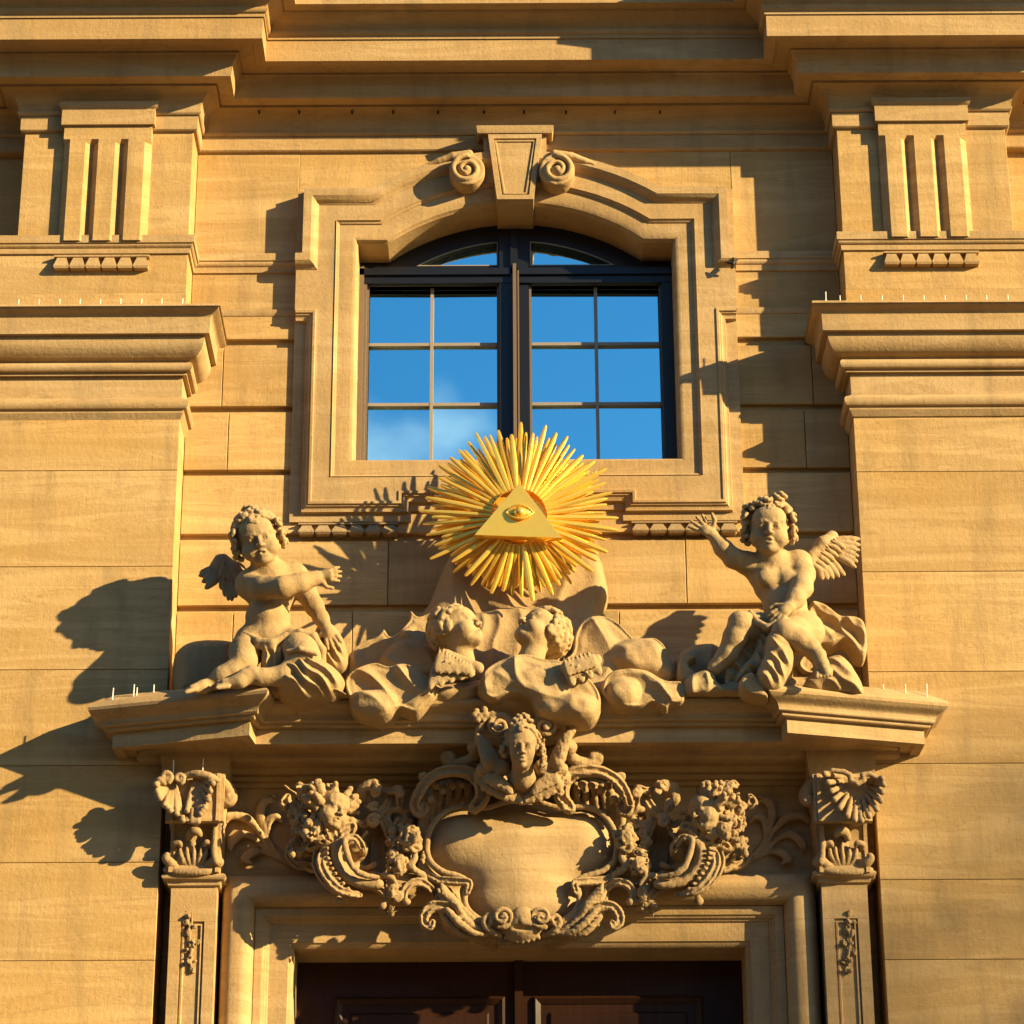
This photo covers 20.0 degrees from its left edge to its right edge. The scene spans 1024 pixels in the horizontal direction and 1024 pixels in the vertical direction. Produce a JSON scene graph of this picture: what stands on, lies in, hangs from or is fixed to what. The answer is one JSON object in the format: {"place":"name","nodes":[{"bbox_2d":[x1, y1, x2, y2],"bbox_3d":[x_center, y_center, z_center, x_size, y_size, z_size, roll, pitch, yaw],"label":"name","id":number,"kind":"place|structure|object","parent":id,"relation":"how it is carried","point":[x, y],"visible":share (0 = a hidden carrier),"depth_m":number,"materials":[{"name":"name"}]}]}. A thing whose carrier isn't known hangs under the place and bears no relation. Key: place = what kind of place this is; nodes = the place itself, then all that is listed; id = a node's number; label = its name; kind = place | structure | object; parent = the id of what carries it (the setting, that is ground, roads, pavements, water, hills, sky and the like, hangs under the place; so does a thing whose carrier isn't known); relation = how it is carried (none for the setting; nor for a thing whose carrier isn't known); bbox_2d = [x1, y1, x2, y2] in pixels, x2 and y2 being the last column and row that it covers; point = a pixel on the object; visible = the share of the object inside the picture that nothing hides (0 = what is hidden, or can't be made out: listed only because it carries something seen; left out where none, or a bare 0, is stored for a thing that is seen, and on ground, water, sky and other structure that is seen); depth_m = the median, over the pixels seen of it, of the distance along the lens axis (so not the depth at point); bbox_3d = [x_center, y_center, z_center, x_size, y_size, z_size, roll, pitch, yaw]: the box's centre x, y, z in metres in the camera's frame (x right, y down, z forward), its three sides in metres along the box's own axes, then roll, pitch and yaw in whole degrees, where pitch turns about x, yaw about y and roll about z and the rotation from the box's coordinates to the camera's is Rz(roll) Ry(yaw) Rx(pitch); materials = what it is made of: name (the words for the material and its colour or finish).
{"place":"outdoors","nodes":[
{"label":"outdoors","id":0,"kind":"place"},
{"label":"ground","id":1,"kind":"structure","parent":0,"visible":0},
{"bbox_2d":[0,0,1023,1023],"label":"baroque facade","id":2,"kind":"structure","parent":1,"relation":"on","point":[372,264],"depth_m":14.53,"materials":[{"name":"stone"}]},
{"bbox_2d":[18,298,182,303],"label":"bird spikes","id":3,"kind":"object","parent":2,"relation":"on","point":[100,301],"visible":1,"depth_m":14.60,"materials":[{"name":"silver metal"}]},
{"bbox_2d":[112,684,154,699],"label":"bird spikes","id":4,"kind":"object","parent":2,"relation":"on","point":[133,690],"visible":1,"depth_m":13.65,"materials":[{"name":"silver metal"}]},
{"bbox_2d":[173,504,348,711],"bbox_3d":[-1.187,0.490,13.814,0.899,1.029,0.629,0,-24,0],"label":"cherub statue","id":5,"kind":"object","parent":2,"relation":"on","point":[301,669],"visible":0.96,"depth_m":13.64,"materials":[{"name":"stone"}]},
{"bbox_2d":[279,778,436,916],"bbox_3d":[-0.716,1.578,13.556,0.758,0.670,0.526,0,-24,0],"label":"mask garland","id":6,"kind":"object","parent":2,"relation":"attached to","point":[378,849],"visible":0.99,"depth_m":13.45,"materials":[{"name":"stone"}]},
{"bbox_2d":[296,962,514,1023],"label":"door","id":7,"kind":"structure","parent":2,"relation":"in","point":[331,992],"depth_m":13.71,"materials":[{"name":"brown wood"}]},
{"bbox_2d":[344,544,685,730],"bbox_3d":[0.002,0.523,13.909,1.620,1.221,0.719,0,-24,0],"label":"cloud sculpture","id":8,"kind":"object","parent":2,"relation":"attached to","point":[568,654],"visible":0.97,"depth_m":13.60,"materials":[{"name":"stone"}]},
{"bbox_2d":[419,422,617,600],"bbox_3d":[0.033,0.015,14.229,0.975,0.992,0.391,0,-24,0],"label":"golden sunburst","id":9,"kind":"object","parent":8,"relation":"attached to","point":[490,522],"visible":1,"depth_m":14.14,"materials":[{"name":"metal"}]},
{"bbox_2d":[356,226,676,459],"bbox_3d":[0.021,-0.881,15.114,1.960,1.600,0.142,0,-24,0],"label":"window","id":10,"kind":"structure","parent":2,"relation":"in","point":[484,331],"depth_m":15.12,"materials":[{"name":"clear glass"}]},
{"bbox_2d":[409,706,634,951],"bbox_3d":[0.047,1.472,13.475,1.053,1.069,0.727,0,-24,0],"label":"cartouche","id":11,"kind":"object","parent":2,"relation":"attached to","point":[521,864],"visible":1,"depth_m":13.47,"materials":[{"name":"stone"}]},
{"bbox_2d":[523,961,743,1023],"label":"door","id":12,"kind":"structure","parent":2,"relation":"in","point":[554,992],"depth_m":13.71,"materials":[{"name":"brown wood"}]},
{"bbox_2d":[604,779,757,916],"bbox_3d":[0.776,1.574,13.553,0.764,0.666,0.527,0,-24,0],"label":"mask garland","id":13,"kind":"object","parent":2,"relation":"attached to","point":[659,849],"visible":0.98,"depth_m":13.44,"materials":[{"name":"stone"}]},
{"bbox_2d":[725,257,737,268],"bbox_3d":[1.140,-1.311,14.975,0.054,0.126,0.076,-21,-31,38],"label":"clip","id":14,"kind":"object","parent":2,"relation":"attached to","point":[733,262],"visible":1,"depth_m":14.94,"materials":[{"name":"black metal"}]},
{"bbox_2d":[673,491,866,704],"bbox_3d":[1.214,0.464,13.823,0.984,1.072,0.627,0,-24,0],"label":"cherub statue","id":15,"kind":"object","parent":2,"relation":"on","point":[750,659],"visible":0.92,"depth_m":13.67,"materials":[{"name":"stone"}]},
{"bbox_2d":[883,684,927,696],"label":"bird spikes","id":16,"kind":"object","parent":2,"relation":"on","point":[905,689],"visible":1,"depth_m":13.64,"materials":[{"name":"silver metal"}]},
{"bbox_2d":[825,292,1008,300],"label":"bird spikes","id":17,"kind":"object","parent":2,"relation":"on","point":[903,297],"visible":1,"depth_m":14.60,"materials":[{"name":"silver metal"}]}
]}

